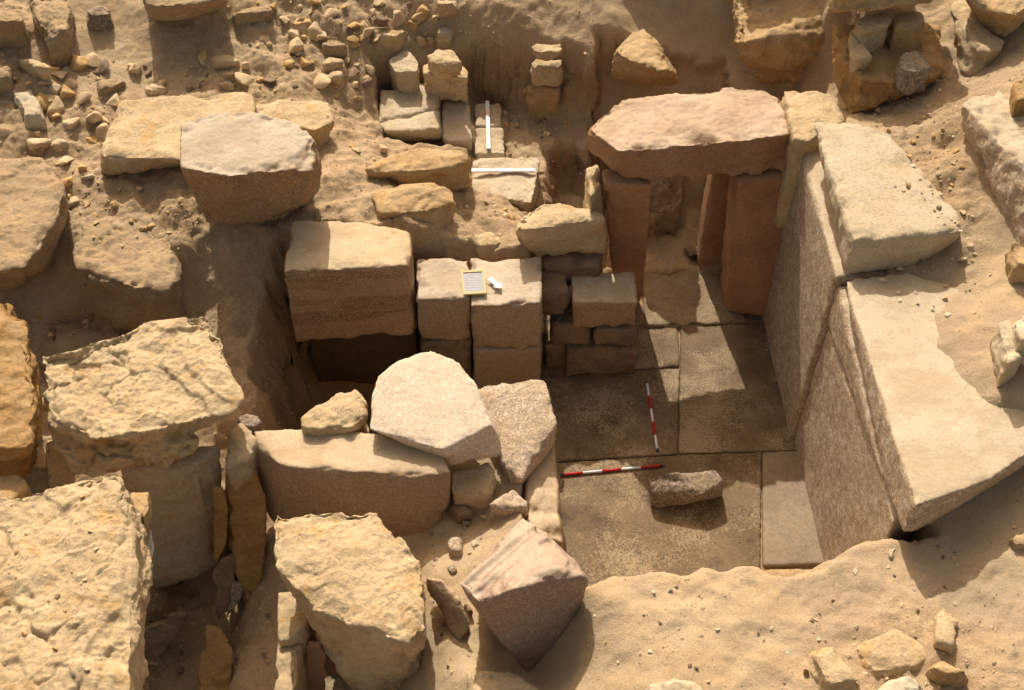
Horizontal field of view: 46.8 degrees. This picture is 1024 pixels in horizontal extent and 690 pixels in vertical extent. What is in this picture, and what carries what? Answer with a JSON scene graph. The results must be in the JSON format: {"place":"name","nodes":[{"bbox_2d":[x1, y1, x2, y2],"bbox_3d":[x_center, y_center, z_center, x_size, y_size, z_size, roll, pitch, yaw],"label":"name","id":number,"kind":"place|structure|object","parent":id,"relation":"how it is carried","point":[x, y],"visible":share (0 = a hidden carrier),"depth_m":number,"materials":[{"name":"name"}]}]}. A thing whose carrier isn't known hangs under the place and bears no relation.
{"place":"outdoors","nodes":[
{"label":"outdoors","id":0,"kind":"place"},
{"bbox_2d":[470,257,542,349],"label":"granite pier","id":1,"kind":"structure","parent":0,"point":[509,313],"depth_m":12.21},
{"bbox_2d":[0,0,1023,689],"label":"ground","id":2,"kind":"structure","parent":0,"point":[734,652],"depth_m":12.40,"materials":[{"name":"sand"}]},
{"bbox_2d":[0,64,13,94],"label":"stone","id":3,"kind":"object","parent":2,"relation":"on","point":[6,80],"visible":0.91,"depth_m":13.18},
{"bbox_2d":[0,11,30,48],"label":"stone","id":4,"kind":"object","parent":2,"relation":"on","point":[13,33],"visible":0.98,"depth_m":13.34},
{"bbox_2d":[0,474,32,499],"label":"stone","id":5,"kind":"object","parent":2,"relation":"on","point":[14,487],"visible":0.34,"depth_m":10.07,"materials":[{"name":"stone"}]},
{"bbox_2d":[0,303,42,476],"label":"limestone block","id":6,"kind":"object","parent":2,"relation":"on","point":[21,409],"depth_m":10.54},
{"bbox_2d":[13,89,46,130],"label":"stone","id":7,"kind":"object","parent":2,"relation":"on","point":[27,103],"visible":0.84,"depth_m":13.06,"materials":[{"name":"white stone"}]},
{"bbox_2d":[0,157,68,292],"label":"granite block","id":8,"kind":"object","parent":2,"relation":"on","point":[34,203],"depth_m":12.13,"materials":[{"name":"brown stone"}]},
{"bbox_2d":[19,59,53,85],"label":"stone","id":9,"kind":"object","parent":2,"relation":"on","point":[38,69],"visible":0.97,"depth_m":13.25,"materials":[{"name":"stone"}]},
{"bbox_2d":[30,0,75,67],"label":"boulder","id":10,"kind":"object","parent":2,"relation":"on","point":[54,23],"visible":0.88,"depth_m":13.47,"materials":[{"name":"brown stone"}]},
{"bbox_2d":[46,440,69,487],"bbox_3d":[-4.264,0.942,10.976,0.338,0.693,0.735,-24,52,-20],"label":"limestone block","id":11,"kind":"object","parent":2,"relation":"on","point":[58,473],"depth_m":10.83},
{"bbox_2d":[0,476,152,689],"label":"limestone block","id":12,"kind":"object","parent":2,"relation":"on","point":[97,628],"depth_m":8.93,"materials":[{"name":"stone"}]},
{"bbox_2d":[130,492,152,540],"bbox_3d":[-3.134,1.446,10.113,0.244,0.689,0.528,-4,48,-4],"label":"limestone block","id":13,"kind":"object","parent":12,"relation":"attached to","point":[142,502],"depth_m":9.82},
{"bbox_2d":[86,5,113,31],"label":"boulder","id":14,"kind":"object","parent":2,"relation":"on","point":[99,18],"visible":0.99,"depth_m":13.87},
{"bbox_2d":[97,79,125,96],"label":"stone","id":15,"kind":"object","parent":2,"relation":"on","point":[105,87],"visible":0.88,"depth_m":13.41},
{"bbox_2d":[73,215,183,329],"bbox_3d":[-3.998,-0.727,12.542,1.244,0.895,1.245,0,48,0],"label":"stone","id":16,"kind":"object","parent":2,"relation":"on","point":[128,281],"visible":0.88,"depth_m":12.17,"materials":[{"name":"brown stone"}]},
{"bbox_2d":[144,607,187,665],"bbox_3d":[-3.277,2.733,11.063,0.592,0.415,0.335,-17,50,-15],"label":"fallen slab","id":17,"kind":"object","parent":2,"relation":"on","point":[161,635],"depth_m":11.01,"materials":[{"name":"stone"}]},
{"bbox_2d":[121,446,221,588],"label":"standing slab","id":18,"kind":"structure","parent":2,"relation":"on","point":[180,491],"depth_m":10.86,"materials":[{"name":"grey stone"}]},
{"bbox_2d":[42,317,243,476],"bbox_3d":[-3.331,0.476,10.741,1.717,0.706,1.347,-15,50,-13],"label":"limestone block","id":19,"kind":"object","parent":18,"relation":"on","point":[147,394],"depth_m":10.47,"materials":[{"name":"stone"}]},
{"bbox_2d":[100,92,255,175],"bbox_3d":[-3.679,-2.353,13.141,1.651,0.415,1.344,0,48,0],"label":"limestone slab","id":20,"kind":"object","parent":2,"relation":"on","point":[142,134],"depth_m":12.94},
{"bbox_2d":[143,0,226,20],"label":"limestone block","id":21,"kind":"object","parent":2,"relation":"on","point":[166,10],"depth_m":13.51,"materials":[{"name":"brown stone"}]},
{"bbox_2d":[197,625,232,689],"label":"fallen slab","id":22,"kind":"object","parent":2,"relation":"on","point":[214,670],"depth_m":10.74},
{"bbox_2d":[213,486,227,561],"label":"standing slab","id":23,"kind":"structure","parent":2,"relation":"on","point":[220,522],"depth_m":10.76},
{"bbox_2d":[213,553,235,619],"bbox_3d":[-2.672,2.208,11.119,0.244,0.536,0.540,0,48,0],"label":"fallen slab","id":24,"kind":"object","parent":2,"relation":"on","point":[224,574],"depth_m":11.06,"materials":[{"name":"stone"}]},
{"bbox_2d":[211,55,240,68],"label":"stone","id":25,"kind":"object","parent":2,"relation":"on","point":[223,62],"visible":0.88,"depth_m":13.67,"materials":[{"name":"stone"}]},
{"bbox_2d":[225,466,266,608],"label":"standing slab","id":26,"kind":"structure","parent":2,"relation":"on","point":[247,526],"depth_m":10.87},
{"bbox_2d":[225,423,258,490],"bbox_3d":[-2.444,1.037,10.774,0.307,0.468,0.533,0,48,0],"label":"limestone block","id":27,"kind":"object","parent":26,"relation":"on","point":[241,457],"depth_m":10.61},
{"bbox_2d":[180,112,321,223],"bbox_3d":[-2.630,-1.751,12.148,1.366,0.914,1.048,-7,48,-6],"label":"granite block","id":28,"kind":"object","parent":2,"relation":"on","point":[242,167],"depth_m":11.80,"materials":[{"name":"stone"}]},
{"bbox_2d":[232,6,274,27],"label":"stone","id":29,"kind":"object","parent":2,"relation":"on","point":[252,15],"visible":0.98,"depth_m":13.98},
{"bbox_2d":[275,643,308,689],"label":"limestone block","id":30,"kind":"structure","parent":2,"relation":"on","point":[290,667],"depth_m":9.97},
{"bbox_2d":[256,99,333,145],"bbox_3d":[-2.419,-2.485,13.314,0.954,0.413,0.660,28,54,23],"label":"limestone slab","id":31,"kind":"object","parent":2,"relation":"on","point":[314,120],"depth_m":13.13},
{"bbox_2d":[277,591,318,655],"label":"limestone block","id":32,"kind":"structure","parent":2,"relation":"on","point":[294,627],"depth_m":10.12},
{"bbox_2d":[304,641,325,689],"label":"standing slab","id":33,"kind":"structure","parent":2,"relation":"on","point":[314,658],"depth_m":10.28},
{"bbox_2d":[321,40,346,58],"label":"stone","id":34,"kind":"object","parent":2,"relation":"on","point":[334,48],"visible":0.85,"depth_m":14.04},
{"bbox_2d":[274,512,426,689],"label":"limestone block","id":35,"kind":"object","parent":2,"relation":"on","point":[354,584],"depth_m":9.68,"materials":[{"name":"stone"}]},
{"bbox_2d":[254,429,450,536],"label":"granite beam","id":36,"kind":"structure","parent":2,"relation":"on","point":[399,489],"depth_m":10.57,"materials":[{"name":"stone"}]},
{"bbox_2d":[301,389,368,436],"bbox_3d":[-1.612,0.727,10.910,0.597,0.494,0.505,0,48,0],"label":"stone","id":37,"kind":"object","parent":36,"relation":"on","point":[341,413],"visible":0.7,"depth_m":10.70,"materials":[{"name":"stone"}]},
{"bbox_2d":[370,351,500,464],"bbox_3d":[-0.784,0.674,10.862,1.090,0.585,1.082,-18,50,-15],"label":"granite slab","id":38,"kind":"object","parent":36,"relation":"on","point":[432,402],"depth_m":10.65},
{"bbox_2d":[310,309,420,383],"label":"granite block","id":39,"kind":"structure","parent":2,"relation":"on","point":[367,358],"depth_m":13.06,"materials":[{"name":"stone"}]},
{"bbox_2d":[284,220,416,341],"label":"granite block","id":40,"kind":"structure","parent":39,"relation":"on","point":[348,280],"depth_m":12.02,"materials":[{"name":"stone"}]},
{"bbox_2d":[377,30,407,50],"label":"stone","id":41,"kind":"object","parent":2,"relation":"on","point":[393,39],"visible":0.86,"depth_m":14.28,"materials":[{"name":"stone"}]},
{"bbox_2d":[380,111,441,141],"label":"limestone slab","id":42,"kind":"structure","parent":2,"relation":"on","point":[423,126],"depth_m":13.94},
{"bbox_2d":[379,83,440,139],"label":"limestone slab","id":43,"kind":"structure","parent":42,"relation":"on","point":[394,104],"depth_m":14.20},
{"bbox_2d":[389,50,419,92],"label":"stone","id":44,"kind":"object","parent":43,"relation":"on","point":[404,72],"visible":1,"depth_m":14.24,"materials":[{"name":"white stone"}]},
{"bbox_2d":[371,183,456,228],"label":"sandstone block","id":45,"kind":"structure","parent":2,"relation":"on","point":[434,204],"depth_m":12.48,"materials":[{"name":"yellow-orange sandstone"}]},
{"bbox_2d":[366,148,470,190],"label":"sandstone block","id":46,"kind":"structure","parent":2,"relation":"on","point":[449,169],"depth_m":12.86,"materials":[{"name":"yellow-orange sandstone"}]},
{"bbox_2d":[420,326,473,378],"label":"granite pier","id":47,"kind":"structure","parent":2,"relation":"on","point":[460,351],"depth_m":12.67,"materials":[{"name":"stone"}]},
{"bbox_2d":[416,258,470,339],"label":"granite pier","id":48,"kind":"structure","parent":47,"relation":"on","point":[443,306],"depth_m":12.25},
{"bbox_2d":[461,269,485,294],"bbox_3d":[-0.394,-0.642,12.108,0.244,0.063,0.299,-3,48,-3],"label":"writing slate","id":49,"kind":"object","parent":48,"relation":"on","point":[473,282],"visible":1,"depth_m":12.11,"materials":[{"name":"white wood"}]},
{"bbox_2d":[426,578,469,639],"bbox_3d":[-0.560,2.160,9.875,0.166,0.486,0.649,-29,54,-24],"label":"granite fragment","id":50,"kind":"object","parent":2,"relation":"on","point":[444,596],"visible":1,"depth_m":9.74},
{"bbox_2d":[441,97,472,151],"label":"limestone slab","id":51,"kind":"structure","parent":2,"relation":"on","point":[456,124],"depth_m":14.15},
{"bbox_2d":[423,64,467,101],"bbox_3d":[-0.798,-3.170,14.314,0.556,0.402,0.317,0,48,0],"label":"stone","id":52,"kind":"object","parent":51,"relation":"on","point":[454,88],"visible":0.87,"depth_m":14.21,"materials":[{"name":"stone"}]},
{"bbox_2d":[427,49,461,78],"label":"stone","id":53,"kind":"object","parent":52,"relation":"on","point":[447,64],"visible":1,"depth_m":13.93,"materials":[{"name":"stone"}]},
{"bbox_2d":[449,504,472,523],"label":"stone","id":54,"kind":"object","parent":2,"relation":"on","point":[459,514],"visible":0.98,"depth_m":10.67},
{"bbox_2d":[451,463,496,511],"bbox_3d":[-0.345,1.330,10.841,0.422,0.398,0.383,0,48,0],"label":"stone","id":55,"kind":"object","parent":2,"relation":"on","point":[473,489],"visible":0.87,"depth_m":10.69,"materials":[{"name":"stone"}]},
{"bbox_2d":[474,232,500,257],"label":"stone","id":56,"kind":"object","parent":2,"relation":"on","point":[488,242],"visible":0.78,"depth_m":12.63,"materials":[{"name":"stone"}]},
{"bbox_2d":[474,103,502,128],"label":"limestone slab","id":57,"kind":"structure","parent":2,"relation":"on","point":[480,116],"depth_m":14.50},
{"bbox_2d":[474,128,504,159],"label":"limestone slab","id":58,"kind":"structure","parent":2,"relation":"on","point":[497,142],"depth_m":14.14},
{"bbox_2d":[466,670,538,689],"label":"stone","id":59,"kind":"object","parent":2,"relation":"on","point":[485,680],"visible":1,"depth_m":9.26,"materials":[{"name":"stone"}]},
{"bbox_2d":[471,157,539,212],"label":"limestone slab","id":60,"kind":"structure","parent":2,"relation":"on","point":[520,189],"depth_m":13.44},
{"bbox_2d":[473,341,540,388],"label":"granite pier","id":61,"kind":"structure","parent":2,"relation":"on","point":[493,366],"depth_m":12.69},
{"bbox_2d":[489,490,527,519],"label":"stone","id":62,"kind":"object","parent":2,"relation":"on","point":[508,504],"visible":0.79,"depth_m":10.55,"materials":[{"name":"beige stone"}]},
{"bbox_2d":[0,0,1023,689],"bbox_3d":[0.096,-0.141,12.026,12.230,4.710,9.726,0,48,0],"label":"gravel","id":63,"kind":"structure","parent":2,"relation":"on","point":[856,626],"depth_m":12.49,"materials":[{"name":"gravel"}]},
{"bbox_2d":[461,519,587,670],"bbox_3d":[0.048,2.035,9.536,0.840,1.228,0.803,-27,53,-22],"label":"granite block","id":64,"kind":"object","parent":2,"relation":"on","point":[524,584],"depth_m":9.19,"materials":[{"name":"stone"}]},
{"bbox_2d":[523,445,563,548],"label":"wall block","id":65,"kind":"structure","parent":2,"relation":"on","point":[541,495],"depth_m":10.73,"materials":[{"name":"pale tan limestone"}]},
{"bbox_2d":[478,380,556,484],"bbox_3d":[0.086,0.863,11.106,0.665,0.609,1.094,-9,49,-8],"label":"granite slab","id":66,"kind":"object","parent":65,"relation":"on","point":[522,415],"depth_m":10.93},
{"bbox_2d":[526,82,560,118],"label":"stone","id":67,"kind":"object","parent":2,"relation":"on","point":[542,101],"visible":0.89,"depth_m":14.52,"materials":[{"name":"stone"}]},
{"bbox_2d":[530,59,562,86],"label":"stone","id":68,"kind":"object","parent":67,"relation":"on","point":[547,73],"visible":1,"depth_m":14.17,"materials":[{"name":"stone"}]},
{"bbox_2d":[531,44,561,60],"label":"stone","id":69,"kind":"object","parent":68,"relation":"on","point":[545,52],"visible":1,"depth_m":13.98,"materials":[{"name":"stone"}]},
{"bbox_2d":[542,315,565,367],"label":"masonry block","id":70,"kind":"structure","parent":2,"relation":"on","point":[554,355],"depth_m":13.14,"materials":[{"name":"stone"}]},
{"bbox_2d":[564,328,636,375],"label":"masonry block","id":71,"kind":"structure","parent":2,"relation":"on","point":[591,357],"depth_m":12.99,"materials":[{"name":"stone"}]},
{"bbox_2d":[549,294,591,343],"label":"masonry block","id":72,"kind":"structure","parent":71,"relation":"on","point":[562,330],"depth_m":12.82,"materials":[{"name":"stone"}]},
{"bbox_2d":[542,271,571,314],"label":"masonry block","id":73,"kind":"structure","parent":72,"relation":"on","point":[557,295],"depth_m":12.54,"materials":[{"name":"stone"}]},
{"bbox_2d":[593,312,638,346],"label":"masonry block","id":74,"kind":"structure","parent":71,"relation":"on","point":[626,335],"depth_m":12.74,"materials":[{"name":"stone"}]},
{"bbox_2d":[571,272,637,327],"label":"masonry block","id":75,"kind":"structure","parent":74,"relation":"on","point":[607,299],"depth_m":12.53,"materials":[{"name":"brown stone"}]},
{"bbox_2d":[542,252,602,285],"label":"masonry block","id":76,"kind":"structure","parent":75,"relation":"on","point":[568,265],"depth_m":12.60,"materials":[{"name":"stone"}]},
{"bbox_2d":[515,203,606,256],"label":"limestone block","id":77,"kind":"structure","parent":76,"relation":"on","point":[557,229],"depth_m":12.34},
{"bbox_2d":[583,165,602,214],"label":"limestone block","id":78,"kind":"structure","parent":77,"relation":"on","point":[593,198],"depth_m":12.42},
{"bbox_2d":[541,369,679,462],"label":"paving slab","id":79,"kind":"structure","parent":2,"relation":"on","point":[604,416],"depth_m":12.82,"materials":[{"name":"stone"}]},
{"bbox_2d":[563,324,678,374],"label":"paving slab","id":80,"kind":"structure","parent":2,"relation":"on","point":[657,348],"depth_m":13.47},
{"bbox_2d":[602,169,651,300],"bbox_3d":[1.233,-1.205,13.214,0.580,2.034,0.623,0,48,0],"label":"door jamb","id":81,"kind":"object","parent":2,"relation":"on","point":[627,202],"depth_m":12.75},
{"bbox_2d":[611,29,677,85],"bbox_3d":[1.579,-3.299,14.047,0.839,0.766,0.923,21,51,18],"label":"boulder","id":82,"kind":"object","parent":2,"relation":"on","point":[640,58],"visible":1,"depth_m":13.76,"materials":[{"name":"stone"}]},
{"bbox_2d":[608,168,685,238],"bbox_3d":[1.663,-1.966,14.682,0.988,0.930,1.164,0,48,0],"label":"boulder","id":83,"kind":"object","parent":2,"relation":"on","point":[668,196],"visible":0.31,"depth_m":14.46,"materials":[{"name":"brown stone"}]},
{"bbox_2d":[557,452,761,586],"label":"paving slab","id":84,"kind":"structure","parent":2,"relation":"on","point":[615,523],"depth_m":11.91,"materials":[{"name":"stone"}]},
{"bbox_2d":[649,470,722,507],"bbox_3d":[1.767,1.438,11.967,0.768,0.356,0.313,0,48,0],"label":"granite block","id":85,"kind":"object","parent":84,"relation":"on","point":[673,489],"depth_m":11.87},
{"bbox_2d":[646,678,702,689],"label":"stone","id":86,"kind":"object","parent":2,"relation":"on","point":[674,684],"visible":1,"depth_m":8.58,"materials":[{"name":"white stone"}]},
{"bbox_2d":[643,271,747,328],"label":"paving slab","id":87,"kind":"structure","parent":2,"relation":"on","point":[680,299],"depth_m":13.91,"materials":[{"name":"stone"}]},
{"bbox_2d":[695,173,729,267],"bbox_3d":[2.495,-1.697,13.694,0.518,2.083,0.359,0,48,0],"label":"door jamb","id":88,"kind":"object","parent":87,"relation":"on","point":[709,239],"depth_m":13.78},
{"bbox_2d":[720,169,782,316],"bbox_3d":[2.667,-1.240,13.241,0.652,2.043,0.701,0,48,0],"label":"door jamb","id":89,"kind":"object","parent":87,"relation":"on","point":[752,236],"depth_m":12.98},
{"bbox_2d":[587,87,789,180],"bbox_3d":[1.893,-2.201,12.415,2.246,0.527,0.928,-6,48,-5],"label":"door lintel","id":90,"kind":"structure","parent":89,"relation":"on","point":[731,131],"depth_m":12.15,"materials":[{"name":"stone"}]},
{"bbox_2d":[679,323,796,454],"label":"paving slab","id":91,"kind":"structure","parent":2,"relation":"on","point":[730,399],"depth_m":13.01,"materials":[{"name":"stone"}]},
{"bbox_2d":[724,0,824,83],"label":"boulder","id":92,"kind":"object","parent":2,"relation":"on","point":[776,41],"visible":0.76,"depth_m":13.59,"materials":[{"name":"stone"}]},
{"bbox_2d":[762,451,823,567],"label":"paving slab","id":93,"kind":"structure","parent":2,"relation":"on","point":[789,536],"depth_m":11.93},
{"bbox_2d":[774,91,844,227],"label":"limestone block","id":94,"kind":"structure","parent":2,"relation":"on","point":[805,112],"depth_m":12.14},
{"bbox_2d":[763,109,885,436],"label":"wall slab","id":95,"kind":"structure","parent":2,"relation":"on","point":[810,277],"depth_m":12.00,"materials":[{"name":"stone"}]},
{"bbox_2d":[814,122,960,273],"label":"wall slab","id":96,"kind":"structure","parent":95,"relation":"on","point":[881,222],"depth_m":10.87,"materials":[{"name":"white stone"}]},
{"bbox_2d":[809,647,860,689],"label":"stone","id":97,"kind":"object","parent":2,"relation":"on","point":[830,669],"visible":0.99,"depth_m":8.58,"materials":[{"name":"stone"}]},
{"bbox_2d":[795,330,914,561],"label":"wall slab","id":98,"kind":"structure","parent":2,"relation":"on","point":[851,503],"depth_m":10.99,"materials":[{"name":"stone"}]},
{"bbox_2d":[828,273,1023,531],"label":"wall slab","id":99,"kind":"structure","parent":98,"relation":"on","point":[944,437],"depth_m":9.77,"materials":[{"name":"stone"}]},
{"bbox_2d":[828,0,932,12],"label":"limestone block","id":100,"kind":"structure","parent":2,"relation":"on","point":[837,6],"depth_m":12.11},
{"bbox_2d":[832,23,944,114],"bbox_3d":[3.990,-2.951,12.507,1.199,0.424,1.213,0,48,0],"label":"orange block","id":101,"kind":"object","parent":2,"relation":"on","point":[871,85],"depth_m":12.28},
{"bbox_2d":[848,29,871,71],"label":"stone","id":102,"kind":"object","parent":101,"relation":"on","point":[860,55],"visible":0.98,"depth_m":12.16,"materials":[{"name":"stone"}]},
{"bbox_2d":[853,14,890,52],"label":"stone","id":103,"kind":"object","parent":101,"relation":"on","point":[870,32],"visible":0.87,"depth_m":12.26,"materials":[{"name":"stone"}]},
{"bbox_2d":[888,11,924,52],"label":"stone","id":104,"kind":"object","parent":101,"relation":"on","point":[906,30],"visible":0.97,"depth_m":12.32,"materials":[{"name":"stone"}]},
{"bbox_2d":[894,50,930,94],"bbox_3d":[4.057,-2.781,12.061,0.318,0.312,0.412,0,48,0],"label":"stone","id":105,"kind":"object","parent":101,"relation":"on","point":[912,72],"visible":1,"depth_m":11.94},
{"bbox_2d":[856,630,925,677],"bbox_3d":[2.841,2.334,8.866,0.538,0.211,0.372,-12,49,-11],"label":"stone","id":106,"kind":"object","parent":2,"relation":"on","point":[890,653],"visible":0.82,"depth_m":8.78,"materials":[{"name":"stone"}]},
{"bbox_2d":[878,676,922,689],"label":"stone","id":107,"kind":"object","parent":2,"relation":"on","point":[906,683],"visible":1,"depth_m":8.43,"materials":[{"name":"white stone"}]},
{"bbox_2d":[933,609,958,654],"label":"stone","id":108,"kind":"object","parent":2,"relation":"on","point":[944,631],"visible":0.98,"depth_m":8.79,"materials":[{"name":"stone"}]},
{"bbox_2d":[925,661,968,687],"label":"stone","id":109,"kind":"object","parent":2,"relation":"on","point":[941,673],"visible":1,"depth_m":8.57,"materials":[{"name":"stone"}]},
{"bbox_2d":[950,0,1003,76],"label":"limestone block","id":110,"kind":"object","parent":2,"relation":"on","point":[980,45],"depth_m":12.19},
{"bbox_2d":[961,91,1023,244],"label":"wall slab","id":111,"kind":"structure","parent":2,"relation":"on","point":[990,125],"depth_m":10.94,"materials":[{"name":"stone"}]},
{"bbox_2d":[966,0,1023,36],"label":"limestone block","id":112,"kind":"object","parent":2,"relation":"on","point":[1001,18],"depth_m":12.03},
{"bbox_2d":[989,320,1022,386],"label":"stone","id":113,"kind":"object","parent":2,"relation":"on","point":[1006,357],"visible":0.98,"depth_m":9.70,"materials":[{"name":"white stone"}]},
{"bbox_2d":[1011,316,1023,364],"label":"stone","id":114,"kind":"object","parent":113,"relation":"on","point":[1017,327],"visible":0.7,"depth_m":9.62,"materials":[{"name":"white stone"}]},
{"bbox_2d":[1005,241,1023,283],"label":"stone","id":115,"kind":"object","parent":2,"relation":"on","point":[1014,261],"visible":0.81,"depth_m":10.45,"materials":[{"name":"stone"}]},
{"bbox_2d":[1009,78,1023,116],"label":"stone","id":116,"kind":"object","parent":2,"relation":"on","point":[1016,101],"visible":0.69,"depth_m":11.09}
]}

